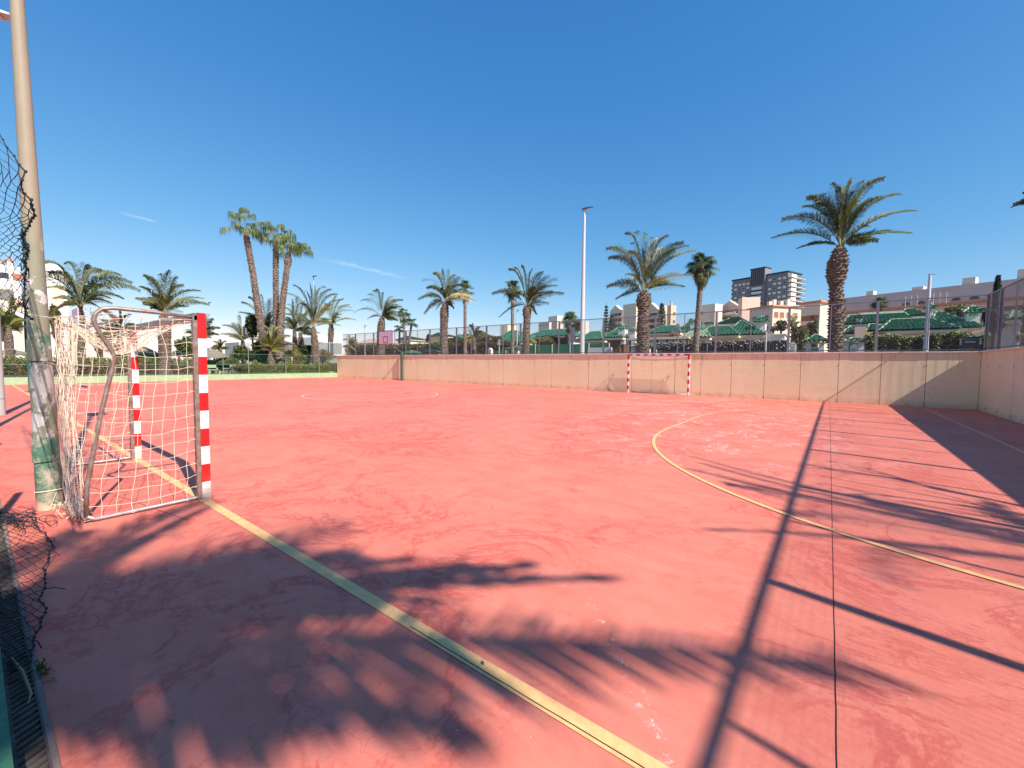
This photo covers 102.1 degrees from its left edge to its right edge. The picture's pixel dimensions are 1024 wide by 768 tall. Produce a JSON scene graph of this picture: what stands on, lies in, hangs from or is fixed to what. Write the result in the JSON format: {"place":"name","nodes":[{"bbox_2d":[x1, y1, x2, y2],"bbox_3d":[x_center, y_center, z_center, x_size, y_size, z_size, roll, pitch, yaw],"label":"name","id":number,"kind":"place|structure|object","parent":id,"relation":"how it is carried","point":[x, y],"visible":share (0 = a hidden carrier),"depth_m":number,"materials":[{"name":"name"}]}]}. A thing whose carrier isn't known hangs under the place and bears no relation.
{"place":"outdoors","nodes":[
{"label":"outdoors","id":0,"kind":"place"},
{"bbox_2d":[0,258,23,357],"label":"apartment block","id":1,"kind":"structure","parent":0,"point":[18,340],"depth_m":46.97,"materials":[{"name":"white paint"}]},
{"bbox_2d":[22,264,69,357],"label":"apartment block","id":2,"kind":"structure","parent":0,"point":[52,292],"depth_m":47.05,"materials":[{"name":"white paint"}]},
{"bbox_2d":[25,361,251,373],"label":"garden","id":3,"kind":"object","parent":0,"point":[234,371],"depth_m":46.97,"materials":[{"name":"green plant"}]},
{"bbox_2d":[0,295,25,362],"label":"palm tree","id":4,"kind":"object","parent":3,"relation":"on","point":[7,322],"visible":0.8,"depth_m":29.11,"materials":[{"name":"green plant"}]},
{"bbox_2d":[49,303,61,356],"bbox_3d":[-43.030,-4.362,39.069,1.060,6.483,0.974,3,4,37],"label":"bush","id":5,"kind":"object","parent":3,"relation":"on","point":[54,311],"visible":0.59,"depth_m":38.77,"materials":[{"name":"green plant"}]},
{"bbox_2d":[45,259,141,363],"bbox_3d":[-30.612,-4.716,29.960,5.740,8.340,3.059,-2,4,-37],"label":"palm tree","id":6,"kind":"object","parent":3,"relation":"on","point":[79,300],"visible":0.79,"depth_m":29.79,"materials":[{"name":"green plant"}]},
{"bbox_2d":[3,355,191,376],"bbox_3d":[-30.631,-1.182,28.581,1.146,1.569,14.722,3,4,37],"label":"hedge","id":7,"kind":"object","parent":3,"relation":"on","point":[6,369],"visible":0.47,"depth_m":29.58,"materials":[{"name":"green plant"}]},
{"bbox_2d":[100,311,140,363],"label":"palm tree","id":8,"kind":"object","parent":3,"relation":"on","point":[120,323],"visible":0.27,"depth_m":40.91,"materials":[{"name":"green plant"}]},
{"bbox_2d":[135,270,208,374],"bbox_3d":[-26.568,-4.739,32.596,4.518,8.189,2.818,-2,4,-36],"label":"palm tree","id":9,"kind":"object","parent":3,"relation":"on","point":[159,301],"visible":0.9,"depth_m":31.90,"materials":[{"name":"green plant"}]},
{"bbox_2d":[174,336,191,358],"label":"bush","id":10,"kind":"object","parent":3,"relation":"on","point":[181,348],"visible":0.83,"depth_m":38.55,"materials":[{"name":"green plant"}]},
{"bbox_2d":[184,314,220,337],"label":"palm tree","id":11,"kind":"object","parent":3,"relation":"on","point":[209,333],"visible":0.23,"depth_m":43.56,"materials":[{"name":"green plant"}]},
{"bbox_2d":[215,357,240,373],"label":"bush","id":12,"kind":"object","parent":3,"relation":"on","point":[232,361],"visible":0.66,"depth_m":37.33,"materials":[{"name":"green plant"}]},
{"bbox_2d":[220,315,257,363],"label":"palm tree","id":13,"kind":"object","parent":3,"relation":"on","point":[239,332],"visible":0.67,"depth_m":40.63,"materials":[{"name":"green plant"}]},
{"bbox_2d":[229,345,252,363],"bbox_3d":[-25.616,-2.343,39.238,1.796,2.742,1.918,3,4,37],"label":"bush","id":14,"kind":"object","parent":3,"relation":"on","point":[241,350],"visible":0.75,"depth_m":38.70,"materials":[{"name":"green plant"}]},
{"bbox_2d":[219,207,274,364],"bbox_3d":[-24.213,-8.484,38.415,2.241,15.117,4.878,3,4,37],"label":"fan palm","id":15,"kind":"object","parent":3,"relation":"on","point":[256,231],"visible":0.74,"depth_m":38.45,"materials":[{"name":"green plant"}]},
{"bbox_2d":[244,314,257,350],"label":"tree","id":16,"kind":"object","parent":3,"relation":"on","point":[250,325],"visible":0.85,"depth_m":40.17,"materials":[{"name":"green plant"}]},
{"bbox_2d":[242,348,267,362],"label":"bush","id":17,"kind":"object","parent":3,"relation":"on","point":[257,353],"visible":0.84,"depth_m":38.59,"materials":[{"name":"green plant"}]},
{"bbox_2d":[239,294,289,338],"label":"palm tree","id":18,"kind":"object","parent":3,"relation":"on","point":[267,318],"visible":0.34,"depth_m":42.85,"materials":[{"name":"green plant"}]},
{"bbox_2d":[249,325,294,364],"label":"palm tree","id":19,"kind":"object","parent":3,"relation":"on","point":[270,345],"visible":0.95,"depth_m":37.50,"materials":[{"name":"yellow plant"}]},
{"bbox_2d":[255,223,291,342],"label":"fan palm","id":20,"kind":"object","parent":3,"relation":"on","point":[275,272],"visible":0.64,"depth_m":40.83,"materials":[{"name":"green plant"}]},
{"bbox_2d":[241,360,329,373],"bbox_3d":[-20.738,-1.518,38.353,1.263,1.430,7.472,3,4,37],"label":"hedge","id":21,"kind":"object","parent":3,"relation":"on","point":[281,368],"visible":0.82,"depth_m":37.52,"materials":[{"name":"green plant"}]},
{"bbox_2d":[275,233,312,364],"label":"fan palm","id":22,"kind":"object","parent":3,"relation":"on","point":[296,249],"visible":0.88,"depth_m":40.38,"materials":[{"name":"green plant"}]},
{"bbox_2d":[285,299,310,349],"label":"palm tree","id":23,"kind":"object","parent":3,"relation":"on","point":[290,324],"visible":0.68,"depth_m":42.68,"materials":[{"name":"green plant"}]},
{"bbox_2d":[286,344,310,360],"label":"bush","id":24,"kind":"object","parent":3,"relation":"on","point":[305,350],"visible":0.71,"depth_m":42.40,"materials":[{"name":"green plant"}]},
{"bbox_2d":[285,297,318,345],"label":"palm tree","id":25,"kind":"object","parent":3,"relation":"on","point":[300,339],"visible":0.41,"depth_m":45.17,"materials":[{"name":"green plant"}]},
{"bbox_2d":[283,284,345,364],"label":"palm tree","id":26,"kind":"object","parent":3,"relation":"on","point":[314,336],"visible":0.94,"depth_m":41.45,"materials":[{"name":"green plant"}]},
{"bbox_2d":[299,355,336,372],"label":"garden wall","id":27,"kind":"structure","parent":3,"relation":"on","point":[320,359],"depth_m":45.30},
{"bbox_2d":[318,342,341,354],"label":"screen","id":28,"kind":"object","parent":27,"relation":"on","point":[337,348],"visible":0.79,"depth_m":46.10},
{"bbox_2d":[318,295,356,354],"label":"palm tree","id":29,"kind":"object","parent":3,"relation":"on","point":[331,329],"visible":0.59,"depth_m":48.97,"materials":[{"name":"green plant"}]},
{"bbox_2d":[609,305,622,330],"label":"apartment block","id":30,"kind":"structure","parent":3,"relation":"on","point":[616,310],"depth_m":213.26,"materials":[{"name":"beige paint"}]},
{"bbox_2d":[623,303,637,328],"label":"apartment block","id":31,"kind":"structure","parent":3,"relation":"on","point":[629,310],"depth_m":199.60,"materials":[{"name":"beige paint"}]},
{"bbox_2d":[648,303,659,336],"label":"apartment block","id":32,"kind":"structure","parent":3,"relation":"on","point":[654,308],"depth_m":202.00,"materials":[{"name":"beige paint"}]},
{"bbox_2d":[663,301,675,324],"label":"apartment block","id":33,"kind":"structure","parent":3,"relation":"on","point":[670,309],"depth_m":179.28,"materials":[{"name":"beige paint"}]},
{"bbox_2d":[225,342,250,368],"bbox_3d":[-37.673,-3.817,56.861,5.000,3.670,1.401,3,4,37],"label":"apartment block","id":34,"kind":"structure","parent":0,"point":[230,350],"depth_m":56.14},
{"bbox_2d":[297,337,340,353],"bbox_3d":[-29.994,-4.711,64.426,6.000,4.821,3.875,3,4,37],"label":"apartment block","id":35,"kind":"structure","parent":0,"point":[307,340],"depth_m":62.43,"materials":[{"name":"white paint"}]},
{"bbox_2d":[397,308,410,346],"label":"fan palm","id":36,"kind":"object","parent":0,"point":[403,321],"visible":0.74,"depth_m":54.41,"materials":[{"name":"green plant"}]},
{"bbox_2d":[0,377,1023,767],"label":"court surface","id":37,"kind":"object","parent":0,"point":[594,557],"visible":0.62,"depth_m":2.98,"materials":[{"name":"paint"}]},
{"bbox_2d":[0,321,5,414],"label":"floodlight pole","id":38,"kind":"object","parent":37,"relation":"on","point":[2,401],"visible":1,"depth_m":11.37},
{"bbox_2d":[4,639,48,767],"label":"gutter","id":39,"kind":"object","parent":37,"relation":"on","point":[27,731],"depth_m":1.71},
{"bbox_2d":[0,516,52,767],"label":"drain grate","id":40,"kind":"object","parent":39,"relation":"on","point":[20,713],"visible":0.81,"depth_m":1.92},
{"bbox_2d":[11,658,32,703],"bbox_3d":[-2.357,1.409,1.990,0.474,0.030,0.025,2,4,34],"label":"fallen leaf","id":41,"kind":"object","parent":40,"relation":"on","point":[20,669],"visible":0.92,"depth_m":1.97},
{"bbox_2d":[0,501,60,767],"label":"kerb edge","id":42,"kind":"object","parent":37,"relation":"on","point":[56,763],"visible":0.81,"depth_m":2.01,"materials":[{"name":"concrete"}]},
{"bbox_2d":[0,507,64,673],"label":"torn net","id":43,"kind":"object","parent":37,"relation":"on","point":[8,518],"visible":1,"depth_m":2.83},
{"bbox_2d":[9,0,63,510],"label":"floodlight pole","id":44,"kind":"object","parent":37,"relation":"on","point":[45,450],"visible":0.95,"depth_m":4.17,"materials":[{"name":"metal"}]},
{"bbox_2d":[0,135,36,319],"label":"torn net","id":45,"kind":"object","parent":44,"relation":"hanging from","point":[24,243],"visible":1,"depth_m":2.46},
{"bbox_2d":[31,439,50,462],"bbox_3d":[-4.812,0.684,4.225,0.153,0.242,0.046,0,3,-18],"label":"access door","id":46,"kind":"structure","parent":44,"relation":"in","point":[41,449],"depth_m":4.21,"materials":[{"name":"paint"}]},
{"bbox_2d":[29,658,55,678],"bbox_3d":[-2.339,1.419,2.057,0.228,0.052,0.071,2,3,30],"label":"weed","id":47,"kind":"object","parent":37,"relation":"on","point":[43,667],"visible":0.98,"depth_m":2.06,"materials":[{"name":"green plant"}]},
{"bbox_2d":[24,307,81,391],"bbox_3d":[-22.106,-1.697,20.286,1.708,4.050,2.285,5,6,59],"label":"basketball hoop","id":48,"kind":"object","parent":37,"relation":"on","point":[75,311],"visible":0.15,"depth_m":19.91,"materials":[{"name":"green paint"}]},
{"bbox_2d":[4,306,210,521],"bbox_3d":[-5.083,0.110,5.021,3.195,2.303,1.420,3,4,37],"label":"football goal","id":49,"kind":"object","parent":37,"relation":"on","point":[197,321],"visible":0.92,"depth_m":4.52,"materials":[{"name":"fabric"}]},
{"bbox_2d":[4,373,336,384],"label":"kerb","id":50,"kind":"structure","parent":37,"relation":"on","point":[24,380],"depth_m":30.94,"materials":[{"name":"green paint"}]},
{"bbox_2d":[3,349,335,375],"bbox_3d":[-23.845,-2.034,32.648,0.044,2.570,24.148,3,4,37],"label":"chain link fence","id":51,"kind":"object","parent":50,"relation":"on","point":[223,371],"visible":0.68,"depth_m":30.89,"materials":[{"name":"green metal"}]},
{"bbox_2d":[12,385,669,767],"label":"side line","id":52,"kind":"object","parent":37,"relation":"on","point":[560,709],"visible":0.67,"depth_m":2.24,"materials":[{"name":"yellow paint"}]},
{"bbox_2d":[379,330,404,380],"bbox_3d":[-9.668,-2.266,33.577,1.708,4.050,2.285,5,6,59],"label":"basketball hoop","id":53,"kind":"object","parent":37,"relation":"on","point":[385,337],"visible":1,"depth_m":33.51,"materials":[{"name":"green paint"}]},
{"bbox_2d":[410,626,644,767],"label":"court crack","id":54,"kind":"object","parent":37,"relation":"on","point":[535,702],"visible":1,"depth_m":1.89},
{"bbox_2d":[627,354,691,395],"bbox_3d":[7.622,-0.509,21.521,3.160,2.080,0.562,3,4,37],"label":"football goal","id":55,"kind":"object","parent":37,"relation":"on","point":[666,357],"visible":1,"depth_m":21.44,"materials":[{"name":"red paint"}]},
{"bbox_2d":[830,429,837,767],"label":"court joint","id":56,"kind":"object","parent":37,"relation":"on","point":[834,630],"visible":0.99,"depth_m":2.32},
{"bbox_2d":[652,409,1023,588],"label":"goal area line","id":57,"kind":"object","parent":37,"relation":"on","point":[846,534],"visible":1,"depth_m":4.03,"materials":[{"name":"yellow paint"}]},
{"bbox_2d":[0,0,1023,360],"label":"sky","id":58,"kind":"structure","parent":0,"point":[403,142],"materials":[{"name":"blue"}]},
{"bbox_2d":[333,363,980,401],"bbox_3d":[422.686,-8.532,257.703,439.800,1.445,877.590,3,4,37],"label":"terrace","id":59,"kind":"structure","parent":0,"point":[335,369],"depth_m":41.65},
{"bbox_2d":[354,289,407,353],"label":"palm tree","id":60,"kind":"object","parent":59,"relation":"on","point":[386,313],"visible":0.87,"depth_m":40.65,"materials":[{"name":"green plant"}]},
{"bbox_2d":[344,339,522,354],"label":"hedge","id":61,"kind":"object","parent":59,"relation":"on","point":[420,348],"visible":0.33,"depth_m":49.76,"materials":[{"name":"green plant"}]},
{"bbox_2d":[418,268,475,354],"bbox_3d":[-5.538,-5.848,35.803,7.201,8.251,2.293,3,4,37],"label":"palm tree","id":62,"kind":"object","parent":59,"relation":"on","point":[446,292],"visible":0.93,"depth_m":34.94,"materials":[{"name":"green plant"}]},
{"bbox_2d":[448,335,502,345],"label":"hedge","id":63,"kind":"object","parent":59,"relation":"on","point":[492,337],"visible":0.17,"depth_m":47.19,"materials":[{"name":"green plant"}]},
{"bbox_2d":[491,325,537,344],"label":"villa","id":64,"kind":"object","parent":59,"relation":"on","point":[507,331],"visible":0.14,"depth_m":52.12,"materials":[{"name":"white tile"}]},
{"bbox_2d":[491,264,563,352],"bbox_3d":[1.114,-5.098,30.490,6.582,7.412,1.718,3,4,37],"label":"palm tree","id":65,"kind":"object","parent":59,"relation":"on","point":[531,293],"visible":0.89,"depth_m":29.75,"materials":[{"name":"green plant"}]},
{"bbox_2d":[532,329,579,343],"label":"villa","id":66,"kind":"object","parent":59,"relation":"on","point":[544,331],"visible":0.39,"depth_m":53.41,"materials":[{"name":"green tile"}]},
{"bbox_2d":[521,343,609,353],"bbox_3d":[4.648,-2.805,39.368,9.841,1.989,0.070,3,4,37],"label":"panel fence","id":67,"kind":"object","parent":59,"relation":"on","point":[535,350],"visible":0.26,"depth_m":39.35,"materials":[{"name":"green paint"}]},
{"bbox_2d":[560,312,579,343],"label":"fan palm","id":68,"kind":"object","parent":59,"relation":"on","point":[570,315],"visible":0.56,"depth_m":40.52,"materials":[{"name":"green plant"}]},
{"bbox_2d":[580,206,592,353],"bbox_3d":[4.716,-6.147,26.329,0.744,9.998,0.318,3,4,37],"label":"street lamp","id":69,"kind":"object","parent":59,"relation":"on","point":[584,209],"visible":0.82,"depth_m":26.34,"materials":[{"name":"grey metal"}]},
{"bbox_2d":[575,331,613,351],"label":"villa","id":70,"kind":"object","parent":59,"relation":"on","point":[593,340],"visible":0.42,"depth_m":40.31,"materials":[{"name":"green tile"}]},
{"bbox_2d":[605,324,650,351],"bbox_3d":[12.235,-3.813,42.090,3.292,4.260,8.085,3,4,37],"label":"villa","id":71,"kind":"object","parent":59,"relation":"on","point":[623,333],"visible":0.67,"depth_m":39.38,"materials":[{"name":"green tile"}]},
{"bbox_2d":[605,230,696,351],"bbox_3d":[8.319,-5.381,25.312,2.517,8.635,5.506,-1,3,-33],"label":"palm tree","id":72,"kind":"object","parent":59,"relation":"on","point":[643,301],"visible":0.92,"depth_m":24.57,"materials":[{"name":"green plant"}]},
{"bbox_2d":[627,336,692,351],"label":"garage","id":73,"kind":"structure","parent":59,"relation":"on","point":[667,339],"depth_m":34.79,"materials":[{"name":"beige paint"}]},
{"bbox_2d":[649,325,689,342],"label":"villa","id":74,"kind":"object","parent":59,"relation":"on","point":[667,329],"visible":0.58,"depth_m":40.94,"materials":[{"name":"green tile"}]},
{"bbox_2d":[701,304,722,327],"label":"apartment block","id":75,"kind":"structure","parent":59,"relation":"on","point":[709,308],"depth_m":178.12,"materials":[{"name":"beige paint"}]},
{"bbox_2d":[651,340,786,352],"bbox_3d":[14.874,-2.257,30.987,9.493,1.933,0.241,3,4,37],"label":"screen fence","id":76,"kind":"object","parent":59,"relation":"on","point":[663,348],"visible":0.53,"depth_m":30.27,"materials":[{"name":"fabric"}]},
{"bbox_2d":[704,316,754,328],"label":"villa","id":77,"kind":"object","parent":59,"relation":"on","point":[730,320],"visible":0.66,"depth_m":41.77,"materials":[{"name":"green tile"}]},
{"bbox_2d":[723,315,769,350],"bbox_3d":[20.619,-3.442,35.715,3.167,4.319,8.093,3,4,37],"label":"villa","id":78,"kind":"object","parent":59,"relation":"on","point":[745,327],"visible":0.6,"depth_m":32.89,"materials":[{"name":"green tile"}]},
{"bbox_2d":[700,325,795,350],"bbox_3d":[19.564,-3.079,34.271,6.769,3.722,6.081,3,4,37],"label":"villa","id":79,"kind":"object","parent":59,"relation":"on","point":[725,330],"visible":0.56,"depth_m":33.34,"materials":[{"name":"green tile"}]},
{"bbox_2d":[789,325,808,351],"bbox_3d":[24.528,-3.088,35.226,1.329,3.562,6.298,3,4,37],"label":"hedge","id":80,"kind":"object","parent":59,"relation":"on","point":[800,332],"visible":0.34,"depth_m":32.86,"materials":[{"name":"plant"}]},
{"bbox_2d":[770,176,917,351],"bbox_3d":[15.528,-5.267,19.864,5.443,9.092,2.526,3,4,37],"label":"palm tree","id":81,"kind":"object","parent":59,"relation":"on","point":[837,264],"visible":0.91,"depth_m":19.07,"materials":[{"name":"green plant"}]},
{"bbox_2d":[844,325,866,351],"bbox_3d":[26.113,-2.788,31.905,1.554,3.500,3.554,3,4,37],"label":"villa","id":82,"kind":"object","parent":59,"relation":"on","point":[853,332],"visible":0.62,"depth_m":30.34,"materials":[{"name":"beige tile"}]},
{"bbox_2d":[844,310,912,351],"bbox_3d":[30.891,-3.662,35.425,4.663,4.971,6.084,3,4,37],"label":"villa","id":83,"kind":"object","parent":59,"relation":"on","point":[881,318],"visible":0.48,"depth_m":34.09,"materials":[{"name":"green tile"}]},
{"bbox_2d":[870,317,962,340],"bbox_3d":[27.462,-2.714,28.644,3.886,3.709,7.072,3,4,37],"label":"villa","id":84,"kind":"object","parent":59,"relation":"on","point":[907,330],"visible":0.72,"depth_m":26.70,"materials":[{"name":"green tile"}]},
{"bbox_2d":[864,331,990,369],"bbox_3d":[21.664,-1.724,21.848,4.809,2.068,1.434,3,4,37],"label":"hedge","id":85,"kind":"object","parent":59,"relation":"on","point":[910,342],"visible":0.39,"depth_m":21.63,"materials":[{"name":"green plant"}]},
{"bbox_2d":[923,273,936,350],"bbox_3d":[17.420,-2.579,17.282,0.302,4.021,0.190,5,5,58],"label":"street lamp","id":86,"kind":"object","parent":59,"relation":"on","point":[927,304],"visible":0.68,"depth_m":17.27,"materials":[{"name":"grey metal"}]},
{"bbox_2d":[920,303,984,333],"bbox_3d":[31.272,-3.376,30.115,2.827,4.949,9.086,3,4,37],"label":"villa","id":87,"kind":"object","parent":59,"relation":"on","point":[973,323],"visible":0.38,"depth_m":27.09,"materials":[{"name":"green tile"}]},
{"bbox_2d":[944,303,974,317],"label":"tree","id":88,"kind":"object","parent":59,"relation":"on","point":[955,311],"visible":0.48,"depth_m":32.75,"materials":[{"name":"green plant"}]},
{"bbox_2d":[990,275,1001,333],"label":"conifer","id":89,"kind":"object","parent":59,"relation":"on","point":[997,285],"visible":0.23,"depth_m":27.69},
{"bbox_2d":[980,310,1023,348],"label":"villa","id":90,"kind":"object","parent":59,"relation":"on","point":[1007,328],"visible":0.3,"depth_m":22.56,"materials":[{"name":"beige tile"}]},
{"bbox_2d":[722,300,737,320],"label":"apartment block","id":91,"kind":"structure","parent":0,"point":[730,305],"depth_m":178.53,"materials":[{"name":"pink paint"}]},
{"bbox_2d":[738,297,759,320],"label":"apartment block","id":92,"kind":"structure","parent":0,"point":[747,302],"depth_m":161.44,"materials":[{"name":"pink paint"}]},
{"bbox_2d":[731,266,805,306],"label":"tower block","id":93,"kind":"structure","parent":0,"point":[765,284],"depth_m":278.79,"materials":[{"name":"white concrete"}]},
{"bbox_2d":[748,299,804,348],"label":"apartment block","id":94,"kind":"structure","parent":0,"point":[772,303],"depth_m":138.08,"materials":[{"name":"beige paint"}]},
{"bbox_2d":[798,300,828,351],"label":"apartment block","id":95,"kind":"structure","parent":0,"point":[808,315],"depth_m":141.18,"materials":[{"name":"beige paint"}]},
{"bbox_2d":[844,269,1023,344],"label":"apartment block","id":96,"kind":"structure","parent":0,"point":[970,286],"depth_m":150.21,"materials":[{"name":"concrete"}]},
{"label":"ground","id":97,"kind":"structure","parent":0,"visible":0},
{"bbox_2d":[0,650,13,767],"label":"kerb","id":98,"kind":"structure","parent":97,"relation":"on","point":[6,759],"depth_m":1.51,"materials":[{"name":"teal paint"}]},
{"bbox_2d":[336,351,980,409],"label":"retaining wall","id":99,"kind":"structure","parent":97,"relation":"on","point":[940,379],"depth_m":19.68,"materials":[{"name":"concrete"}]},
{"bbox_2d":[343,294,987,354],"bbox_3d":[0.278,-3.005,27.630,42.202,2.030,0.190,3,4,37],"label":"metal fence","id":100,"kind":"object","parent":99,"relation":"on","point":[368,347],"visible":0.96,"depth_m":20.49,"materials":[{"name":"metal"}]},
{"bbox_2d":[978,346,1023,423],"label":"retaining wall","id":101,"kind":"structure","parent":97,"relation":"on","point":[1001,391],"depth_m":12.85,"materials":[{"name":"concrete"}]},
{"bbox_2d":[983,278,1023,349],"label":"metal fence","id":102,"kind":"object","parent":101,"relation":"on","point":[998,326],"visible":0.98,"depth_m":13.47,"materials":[{"name":"metal"}]},
{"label":"street","id":103,"kind":"structure","parent":0,"visible":0},
{"bbox_2d":[458,280,474,354],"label":"fan palm","id":104,"kind":"object","parent":103,"relation":"on","point":[465,285],"visible":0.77,"depth_m":42.30,"materials":[{"name":"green plant"}]},
{"bbox_2d":[503,279,523,352],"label":"fan palm","id":105,"kind":"object","parent":103,"relation":"on","point":[511,283],"visible":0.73,"depth_m":38.55,"materials":[{"name":"green plant"}]},
{"bbox_2d":[684,252,719,352],"bbox_3d":[13.509,-5.297,29.675,2.282,8.114,2.268,0,3,-2],"label":"fan palm","id":106,"kind":"object","parent":103,"relation":"on","point":[702,272],"visible":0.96,"depth_m":29.56,"materials":[{"name":"green plant"}]},
{"bbox_2d":[801,334,827,351],"bbox_3d":[18.410,-2.007,25.133,1.352,2.094,2.499,3,4,37],"label":"gate hut","id":107,"kind":"object","parent":103,"relation":"on","point":[811,339],"visible":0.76,"depth_m":24.47,"materials":[{"name":"green tile"}]},
{"bbox_2d":[844,337,868,351],"bbox_3d":[18.918,-1.735,22.997,1.313,1.779,1.687,3,4,37],"label":"gate hut","id":108,"kind":"object","parent":103,"relation":"on","point":[860,345],"visible":0.51,"depth_m":22.62,"materials":[{"name":"green tile"}]},
{"bbox_2d":[958,337,981,366],"bbox_3d":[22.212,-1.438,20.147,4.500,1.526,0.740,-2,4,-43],"label":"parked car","id":109,"kind":"object","parent":103,"relation":"on","point":[976,343],"visible":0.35,"depth_m":18.62,"materials":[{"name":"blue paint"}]},
{"bbox_2d":[981,308,1006,349],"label":"tree","id":110,"kind":"object","parent":103,"relation":"on","point":[983,316],"visible":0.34,"depth_m":19.20,"materials":[{"name":"green plant"}]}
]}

